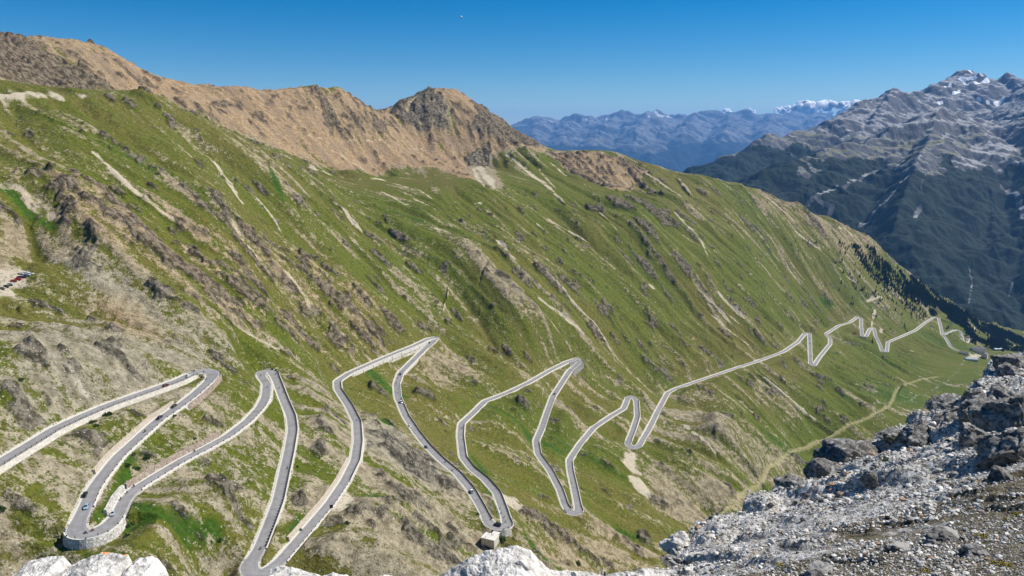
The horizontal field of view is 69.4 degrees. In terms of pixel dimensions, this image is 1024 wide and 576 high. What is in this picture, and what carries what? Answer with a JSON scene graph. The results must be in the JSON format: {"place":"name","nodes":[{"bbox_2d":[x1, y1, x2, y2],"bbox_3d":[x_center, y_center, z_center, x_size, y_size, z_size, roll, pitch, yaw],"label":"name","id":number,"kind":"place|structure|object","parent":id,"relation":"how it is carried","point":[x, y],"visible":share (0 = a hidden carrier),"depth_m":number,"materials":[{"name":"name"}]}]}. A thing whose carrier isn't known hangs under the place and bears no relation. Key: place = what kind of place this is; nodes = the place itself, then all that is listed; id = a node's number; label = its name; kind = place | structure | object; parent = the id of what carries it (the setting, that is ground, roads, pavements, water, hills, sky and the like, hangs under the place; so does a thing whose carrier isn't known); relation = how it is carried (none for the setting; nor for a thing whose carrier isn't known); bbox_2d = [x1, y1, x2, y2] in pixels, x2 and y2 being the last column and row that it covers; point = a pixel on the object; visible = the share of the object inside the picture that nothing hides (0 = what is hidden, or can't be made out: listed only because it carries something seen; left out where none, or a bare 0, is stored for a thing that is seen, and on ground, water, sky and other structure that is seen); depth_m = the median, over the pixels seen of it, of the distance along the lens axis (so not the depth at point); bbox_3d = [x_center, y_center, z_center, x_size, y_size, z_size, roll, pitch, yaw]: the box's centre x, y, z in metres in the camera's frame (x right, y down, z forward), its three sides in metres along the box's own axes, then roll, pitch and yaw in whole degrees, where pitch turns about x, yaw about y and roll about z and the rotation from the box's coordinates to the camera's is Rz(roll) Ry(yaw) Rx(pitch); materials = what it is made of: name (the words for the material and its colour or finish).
{"place":"outdoors","nodes":[
{"label":"outdoors","id":0,"kind":"place"},
{"bbox_2d":[12,552,168,575],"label":"limestone ledge","id":1,"kind":"object","parent":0,"point":[107,564],"visible":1,"depth_m":7.59,"materials":[{"name":"white stone"}]},
{"bbox_2d":[267,565,347,575],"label":"limestone ledge","id":2,"kind":"object","parent":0,"point":[279,570],"visible":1,"depth_m":8.30,"materials":[{"name":"white stone"}]},
{"bbox_2d":[0,317,958,575],"bbox_3d":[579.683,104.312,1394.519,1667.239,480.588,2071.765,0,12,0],"label":"road","id":3,"kind":"structure","parent":0,"point":[77,527],"depth_m":530.97,"materials":[{"name":"grey asphalt"}]},
{"bbox_2d":[83,503,89,509],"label":"car","id":4,"kind":"object","parent":3,"relation":"on","point":[86,505],"visible":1,"depth_m":361.49,"materials":[{"name":"blue paint"}]},
{"bbox_2d":[0,318,941,572],"bbox_3d":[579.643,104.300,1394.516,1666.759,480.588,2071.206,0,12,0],"label":"road marking","id":5,"kind":"object","parent":3,"relation":"on","point":[352,447],"visible":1,"depth_m":576.76,"materials":[{"name":"paint"}]},
{"bbox_2d":[0,319,947,568],"bbox_3d":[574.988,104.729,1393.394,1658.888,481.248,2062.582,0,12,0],"label":"kerb","id":6,"kind":"structure","parent":3,"relation":"on","point":[351,448],"depth_m":526.89,"materials":[{"name":"concrete"}]},
{"bbox_2d":[0,31,1023,575],"bbox_3d":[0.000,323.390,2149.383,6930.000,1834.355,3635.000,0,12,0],"label":"hillside","id":7,"kind":"structure","parent":0,"point":[310,243],"depth_m":916.45,"materials":[{"name":"green plant"}]},
{"bbox_2d":[63,516,126,549],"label":"retaining wall","id":8,"kind":"structure","parent":7,"relation":"on","point":[116,532],"depth_m":339.54,"materials":[{"name":"beige stone"}]},
{"bbox_2d":[63,515,125,540],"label":"parapet","id":9,"kind":"structure","parent":8,"relation":"on","point":[86,538],"depth_m":339.75,"materials":[{"name":"concrete"}]},
{"bbox_2d":[0,375,195,473],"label":"retaining wall","id":10,"kind":"structure","parent":7,"relation":"on","point":[29,452],"depth_m":422.27,"materials":[{"name":"beige stone"}]},
{"bbox_2d":[2,367,208,463],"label":"railing","id":11,"kind":"object","parent":10,"relation":"on","point":[97,411],"visible":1,"depth_m":433.37,"materials":[{"name":"metal"}]},
{"bbox_2d":[102,411,111,416],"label":"bush","id":12,"kind":"object","parent":7,"relation":"on","point":[107,413],"visible":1,"depth_m":437.14,"materials":[{"name":"green plant"}]},
{"bbox_2d":[103,485,124,516],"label":"retaining wall","id":13,"kind":"structure","parent":7,"relation":"on","point":[117,493],"depth_m":374.32,"materials":[{"name":"beige stone"}]},
{"bbox_2d":[126,521,134,527],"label":"bush","id":14,"kind":"object","parent":7,"relation":"on","point":[130,524],"visible":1,"depth_m":359.37,"materials":[{"name":"green plant"}]},
{"bbox_2d":[92,401,173,473],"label":"retaining wall","id":15,"kind":"structure","parent":7,"relation":"on","point":[118,445],"depth_m":430.02,"materials":[{"name":"beige stone"}]},
{"bbox_2d":[143,454,151,459],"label":"bush","id":16,"kind":"object","parent":7,"relation":"on","point":[146,456],"visible":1,"depth_m":419.63,"materials":[{"name":"green plant"}]},
{"bbox_2d":[93,380,214,506],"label":"parapet","id":17,"kind":"structure","parent":7,"relation":"on","point":[134,447],"depth_m":426.30,"materials":[{"name":"stone"}]},
{"bbox_2d":[123,431,220,488],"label":"retaining wall","id":18,"kind":"structure","parent":7,"relation":"on","point":[158,466],"depth_m":428.89,"materials":[{"name":"brown stone"}]},
{"bbox_2d":[188,369,221,409],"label":"retaining wall","id":19,"kind":"structure","parent":7,"relation":"on","point":[203,395],"depth_m":496.87,"materials":[{"name":"brown stone"}]},
{"bbox_2d":[142,396,270,489],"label":"parapet","id":20,"kind":"structure","parent":7,"relation":"on","point":[191,458],"depth_m":447.55,"materials":[{"name":"concrete"}]},
{"bbox_2d":[266,368,297,547],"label":"parapet","id":21,"kind":"structure","parent":7,"relation":"on","point":[275,523],"depth_m":473.78,"materials":[{"name":"stone"}]},
{"bbox_2d":[287,457,348,541],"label":"retaining wall","id":22,"kind":"structure","parent":7,"relation":"on","point":[303,521],"depth_m":457.79,"materials":[{"name":"beige stone"}]},
{"bbox_2d":[287,482,349,560],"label":"parapet","id":23,"kind":"structure","parent":7,"relation":"on","point":[316,526],"depth_m":433.78,"materials":[{"name":"concrete"}]},
{"bbox_2d":[341,381,362,481],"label":"parapet","id":24,"kind":"structure","parent":7,"relation":"on","point":[355,469],"depth_m":563.68,"materials":[{"name":"concrete"}]},
{"bbox_2d":[361,424,363,461],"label":"retaining wall","id":25,"kind":"structure","parent":7,"relation":"on","point":[363,446],"depth_m":563.29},
{"bbox_2d":[352,340,429,376],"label":"retaining wall","id":26,"kind":"structure","parent":7,"relation":"on","point":[391,358],"depth_m":851.84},
{"bbox_2d":[341,338,436,380],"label":"parapet","id":27,"kind":"structure","parent":26,"relation":"on","point":[387,357],"depth_m":840.11,"materials":[{"name":"concrete"}]},
{"bbox_2d":[404,360,417,374],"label":"retaining wall","id":28,"kind":"structure","parent":7,"relation":"on","point":[411,366],"depth_m":863.28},
{"bbox_2d":[400,348,427,395],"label":"parapet","id":29,"kind":"structure","parent":7,"relation":"on","point":[409,366],"depth_m":864.65,"materials":[{"name":"concrete"}]},
{"bbox_2d":[401,397,492,522],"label":"parapet","id":30,"kind":"structure","parent":7,"relation":"on","point":[449,462],"depth_m":648.11,"materials":[{"name":"stone"}]},
{"bbox_2d":[464,423,513,530],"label":"parapet","id":31,"kind":"structure","parent":7,"relation":"on","point":[504,529],"depth_m":632.09,"materials":[{"name":"stone"}]},
{"bbox_2d":[481,531,500,548],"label":"building","id":32,"kind":"structure","parent":7,"relation":"on","point":[489,540],"depth_m":544.73,"materials":[{"name":"concrete"}]},
{"bbox_2d":[499,536,505,541],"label":"bush","id":33,"kind":"object","parent":7,"relation":"on","point":[502,539],"visible":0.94,"depth_m":552.26,"materials":[{"name":"green plant"}]},
{"bbox_2d":[497,528,511,536],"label":"retaining wall","id":34,"kind":"structure","parent":7,"relation":"on","point":[506,533],"depth_m":556.22,"materials":[{"name":"grey stone"}]},
{"bbox_2d":[466,357,578,422],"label":"parapet","id":35,"kind":"structure","parent":7,"relation":"on","point":[517,389],"depth_m":929.92,"materials":[{"name":"concrete"}]},
{"bbox_2d":[539,441,571,514],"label":"parapet","id":36,"kind":"structure","parent":7,"relation":"on","point":[557,478],"depth_m":771.92,"materials":[{"name":"stone"}]},
{"bbox_2d":[539,363,580,440],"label":"parapet","id":37,"kind":"structure","parent":7,"relation":"on","point":[554,400],"depth_m":960.22,"materials":[{"name":"concrete"}]},
{"bbox_2d":[569,359,583,374],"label":"retaining wall","id":38,"kind":"structure","parent":7,"relation":"on","point":[578,368],"depth_m":1076.94,"materials":[{"name":"stone"}]},
{"bbox_2d":[572,460,583,512],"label":"parapet","id":39,"kind":"structure","parent":7,"relation":"on","point":[577,487],"depth_m":770.43,"materials":[{"name":"stone"}]},
{"bbox_2d":[573,398,630,459],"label":"parapet","id":40,"kind":"structure","parent":7,"relation":"on","point":[600,425],"depth_m":971.81,"materials":[{"name":"concrete"}]},
{"bbox_2d":[624,406,639,442],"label":"parapet","id":41,"kind":"structure","parent":7,"relation":"on","point":[636,426],"depth_m":1012.38,"materials":[{"name":"concrete"}]},
{"bbox_2d":[641,393,669,446],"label":"parapet","id":42,"kind":"structure","parent":7,"relation":"on","point":[655,421],"depth_m":1060.48,"materials":[{"name":"concrete"}]},
{"bbox_2d":[671,336,804,392],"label":"parapet","id":43,"kind":"structure","parent":7,"relation":"on","point":[744,366],"depth_m":1406.97,"materials":[{"name":"concrete"}]},
{"bbox_2d":[811,333,831,366],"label":"parapet","id":44,"kind":"structure","parent":7,"relation":"on","point":[824,353],"depth_m":1669.37,"materials":[{"name":"concrete"}]},
{"bbox_2d":[828,316,886,352],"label":"parapet","id":45,"kind":"structure","parent":7,"relation":"on","point":[863,332],"depth_m":2003.68,"materials":[{"name":"concrete"}]},
{"bbox_2d":[890,320,964,351],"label":"parapet","id":46,"kind":"structure","parent":7,"relation":"on","point":[919,328],"depth_m":2240.53,"materials":[{"name":"concrete"}]},
{"bbox_2d":[844,242,1023,351],"bbox_3d":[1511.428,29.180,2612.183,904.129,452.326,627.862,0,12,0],"label":"forest","id":47,"kind":"object","parent":7,"relation":"on","point":[959,316],"visible":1,"depth_m":2559.09,"materials":[{"name":"green plant"}]},
{"bbox_2d":[942,330,968,341],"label":"road","id":48,"kind":"structure","parent":7,"relation":"on","point":[961,335],"depth_m":2349.84,"materials":[{"name":"grey asphalt"}]},
{"bbox_2d":[959,351,968,355],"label":"building","id":49,"kind":"structure","parent":7,"relation":"on","point":[964,353],"depth_m":2119.52,"materials":[{"name":"stone"}]},
{"bbox_2d":[965,357,978,361],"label":"building","id":50,"kind":"structure","parent":7,"relation":"on","point":[972,359],"depth_m":2079.20,"materials":[{"name":"metal"}]},
{"bbox_2d":[971,346,985,354],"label":"building","id":51,"kind":"structure","parent":7,"relation":"on","point":[979,350],"depth_m":2188.83,"materials":[{"name":"stone"}]},
{"bbox_2d":[981,352,987,358],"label":"building","id":52,"kind":"structure","parent":7,"relation":"on","point":[984,355],"depth_m":2129.86,"materials":[{"name":"stone"}]},
{"bbox_2d":[0,0,1023,125],"label":"sky","id":53,"kind":"structure","parent":0,"point":[520,60],"materials":[{"name":"blue"}]},
{"bbox_2d":[380,545,667,575],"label":"limestone ledge","id":54,"kind":"object","parent":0,"point":[498,561],"visible":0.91,"depth_m":10.35,"materials":[{"name":"white stone"}]},
{"bbox_2d":[460,565,481,575],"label":"limestone block","id":55,"kind":"object","parent":54,"relation":"on","point":[469,570],"depth_m":9.55,"materials":[{"name":"white stone"}]},
{"bbox_2d":[515,560,531,569],"bbox_3d":[0.145,3.771,10.014,0.238,0.134,0.140,0,12,0],"label":"limestone block","id":56,"kind":"object","parent":54,"relation":"on","point":[524,564],"depth_m":10.00,"materials":[{"name":"white stone"}]},
{"bbox_2d":[570,571,585,575],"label":"limestone block","id":57,"kind":"object","parent":54,"relation":"on","point":[577,573],"depth_m":9.83,"materials":[{"name":"white stone"}]},
{"bbox_2d":[511,109,846,171],"bbox_3d":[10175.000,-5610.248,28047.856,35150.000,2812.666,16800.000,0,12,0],"label":"mountain range","id":58,"kind":"structure","parent":0,"point":[678,142],"depth_m":27397.61,"materials":[{"name":"blue stone"}]},
{"bbox_2d":[721,108,731,112],"bbox_3d":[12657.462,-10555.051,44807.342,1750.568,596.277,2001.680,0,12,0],"label":"cloud","id":59,"kind":"structure","parent":0,"point":[725,110],"depth_m":43959.78,"materials":[{"name":"white"}]},
{"bbox_2d":[773,105,790,113],"bbox_3d":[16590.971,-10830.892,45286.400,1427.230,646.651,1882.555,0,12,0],"label":"cloud","id":60,"kind":"structure","parent":0,"point":[784,110],"depth_m":44655.47,"materials":[{"name":"white"}]},
{"bbox_2d":[600,351,1023,575],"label":"rocky slope","id":61,"kind":"structure","parent":0,"point":[801,545],"depth_m":16.43,"materials":[{"name":"grey stone"}]},
{"bbox_2d":[660,554,684,568],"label":"boulder","id":62,"kind":"object","parent":61,"relation":"on","point":[669,561],"visible":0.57,"depth_m":14.83,"materials":[{"name":"grey stone"}]},
{"bbox_2d":[659,530,689,555],"bbox_3d":[4.026,6.271,18.236,0.663,0.522,0.656,-16,14,-42],"label":"boulder","id":63,"kind":"object","parent":61,"relation":"on","point":[671,544],"visible":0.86,"depth_m":18.13,"materials":[{"name":"white stone"}]},
{"bbox_2d":[773,473,803,489],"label":"boulder","id":64,"kind":"object","parent":61,"relation":"on","point":[787,480],"visible":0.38,"depth_m":28.20,"materials":[{"name":"grey stone"}]},
{"bbox_2d":[804,560,832,575],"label":"boulder","id":65,"kind":"object","parent":61,"relation":"on","point":[818,568],"visible":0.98,"depth_m":9.50,"materials":[{"name":"grey stone"}]},
{"bbox_2d":[802,457,844,479],"bbox_3d":[13.995,8.133,32.663,1.769,1.346,1.482,-7,14,-29],"label":"boulder","id":66,"kind":"object","parent":61,"relation":"on","point":[818,468],"visible":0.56,"depth_m":32.34,"materials":[{"name":"grey stone"}]},
{"bbox_2d":[653,352,1023,575],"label":"loose stones","id":67,"kind":"object","parent":61,"relation":"on","point":[888,518],"visible":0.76,"depth_m":15.22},
{"bbox_2d":[813,438,880,463],"bbox_3d":[17.093,8.293,37.483,4.321,1.516,2.774,1,5,-30],"label":"boulder","id":68,"kind":"object","parent":61,"relation":"on","point":[841,450],"visible":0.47,"depth_m":36.60,"materials":[{"name":"grey stone"}]},
{"bbox_2d":[859,470,879,488],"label":"boulder","id":69,"kind":"object","parent":61,"relation":"on","point":[869,479],"visible":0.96,"depth_m":22.43,"materials":[{"name":"grey stone"}]},
{"bbox_2d":[865,542,875,548],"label":"boulder","id":70,"kind":"object","parent":61,"relation":"on","point":[867,545],"visible":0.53,"depth_m":11.30,"materials":[{"name":"white stone"}]},
{"bbox_2d":[873,427,900,445],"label":"boulder","id":71,"kind":"object","parent":61,"relation":"on","point":[885,434],"visible":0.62,"depth_m":37.53,"materials":[{"name":"grey stone"}]},
{"bbox_2d":[883,541,911,552],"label":"boulder","id":72,"kind":"object","parent":61,"relation":"on","point":[893,547],"visible":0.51,"depth_m":10.49,"materials":[{"name":"grey stone"}]},
{"bbox_2d":[896,424,913,441],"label":"boulder","id":73,"kind":"object","parent":61,"relation":"on","point":[903,433],"visible":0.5,"depth_m":36.86,"materials":[{"name":"grey stone"}]},
{"bbox_2d":[902,419,931,446],"bbox_3d":[20.318,7.253,36.669,1.743,1.175,2.578,13,22,28],"label":"boulder","id":74,"kind":"object","parent":61,"relation":"on","point":[917,435],"visible":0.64,"depth_m":36.12,"materials":[{"name":"grey stone"}]},
{"bbox_2d":[919,569,933,573],"bbox_3d":[4.577,3.135,8.175,0.158,0.033,0.114,0,12,0],"label":"flower cushion","id":75,"kind":"object","parent":61,"relation":"on","point":[926,571],"visible":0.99,"depth_m":8.18,"materials":[{"name":"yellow plant"}]},
{"bbox_2d":[925,499,935,506],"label":"boulder","id":76,"kind":"object","parent":61,"relation":"on","point":[930,502],"visible":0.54,"depth_m":15.73,"materials":[{"name":"white stone"}]},
{"bbox_2d":[924,525,959,545],"bbox_3d":[6.319,3.698,10.756,0.494,0.355,0.819,5,13,44],"label":"boulder","id":77,"kind":"object","parent":61,"relation":"on","point":[940,534],"visible":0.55,"depth_m":10.71,"materials":[{"name":"grey stone"}]},
{"bbox_2d":[924,393,960,410],"bbox_3d":[29.148,7.820,50.096,2.778,0.928,1.630,-15,16,-15],"label":"boulder","id":78,"kind":"object","parent":61,"relation":"on","point":[944,401],"visible":0.75,"depth_m":49.85,"materials":[{"name":"grey stone"}]},
{"bbox_2d":[931,408,958,426],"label":"boulder","id":79,"kind":"object","parent":61,"relation":"on","point":[947,416],"visible":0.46,"depth_m":36.79,"materials":[{"name":"grey stone"}]},
{"bbox_2d":[957,543,988,556],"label":"boulder","id":80,"kind":"object","parent":61,"relation":"on","point":[972,550],"visible":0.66,"depth_m":9.28,"materials":[{"name":"grey stone"}]},
{"bbox_2d":[958,422,989,450],"bbox_3d":[16.528,5.525,25.997,1.471,1.370,1.649,7,14,30],"label":"boulder","id":81,"kind":"object","parent":61,"relation":"on","point":[970,435],"visible":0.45,"depth_m":25.70,"materials":[{"name":"grey stone"}]},
{"bbox_2d":[962,387,985,398],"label":"boulder","id":82,"kind":"object","parent":61,"relation":"on","point":[969,393],"visible":0.52,"depth_m":48.96,"materials":[{"name":"grey stone"}]},
{"bbox_2d":[957,393,996,423],"bbox_3d":[22.403,5.898,34.960,2.564,1.383,2.446,-23,19,-37],"label":"boulder","id":83,"kind":"object","parent":61,"relation":"on","point":[975,401],"visible":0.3,"depth_m":34.98,"materials":[{"name":"grey stone"}]},
{"bbox_2d":[973,533,986,537],"bbox_3d":[6.711,3.538,10.592,0.182,0.039,0.133,0,12,0],"label":"moss cushion","id":84,"kind":"object","parent":61,"relation":"on","point":[983,535],"visible":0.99,"depth_m":10.59,"materials":[{"name":"green plant"}]},
{"bbox_2d":[966,392,1023,433],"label":"boulder","id":85,"kind":"object","parent":61,"relation":"on","point":[1000,415],"visible":0.59,"depth_m":30.38,"materials":[{"name":"grey stone"}]},
{"bbox_2d":[972,428,1023,470],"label":"boulder","id":86,"kind":"object","parent":61,"relation":"on","point":[1003,448],"visible":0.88,"depth_m":19.99,"materials":[{"name":"grey stone"}]},
{"bbox_2d":[987,465,1016,483],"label":"boulder","id":87,"kind":"object","parent":61,"relation":"on","point":[998,474],"visible":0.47,"depth_m":16.41,"materials":[{"name":"grey stone"}]},
{"bbox_2d":[986,382,1019,398],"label":"boulder","id":88,"kind":"object","parent":61,"relation":"on","point":[999,390],"visible":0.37,"depth_m":40.98,"materials":[{"name":"grey stone"}]},
{"bbox_2d":[996,561,1012,566],"bbox_3d":[5.638,3.158,8.455,0.199,0.039,0.144,0,12,0],"label":"flower cushion","id":89,"kind":"object","parent":61,"relation":"on","point":[1005,563],"visible":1,"depth_m":8.46,"materials":[{"name":"yellow plant"}]},
{"bbox_2d":[990,353,1023,369],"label":"boulder","id":90,"kind":"object","parent":61,"relation":"on","point":[1016,359],"visible":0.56,"depth_m":62.54,"materials":[{"name":"grey stone"}]},
{"bbox_2d":[995,362,1019,376],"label":"boulder","id":91,"kind":"object","parent":61,"relation":"on","point":[1005,369],"visible":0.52,"depth_m":59.87,"materials":[{"name":"grey stone"}]},
{"bbox_2d":[1008,511,1023,516],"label":"flower cushion","id":92,"kind":"object","parent":61,"relation":"on","point":[1012,512],"visible":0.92,"depth_m":12.22,"materials":[{"name":"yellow plant"}]},
{"bbox_2d":[791,99,859,114],"bbox_3d":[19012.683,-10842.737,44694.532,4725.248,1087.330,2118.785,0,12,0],"label":"cloud","id":93,"kind":"structure","parent":0,"point":[807,107],"depth_m":43899.27,"materials":[{"name":"white"}]},
{"bbox_2d":[682,69,1023,330],"bbox_3d":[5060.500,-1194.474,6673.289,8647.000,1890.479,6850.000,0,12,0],"label":"mountain","id":94,"kind":"structure","parent":0,"point":[926,185],"depth_m":4886.40,"materials":[{"name":"grey stone"}]}
]}

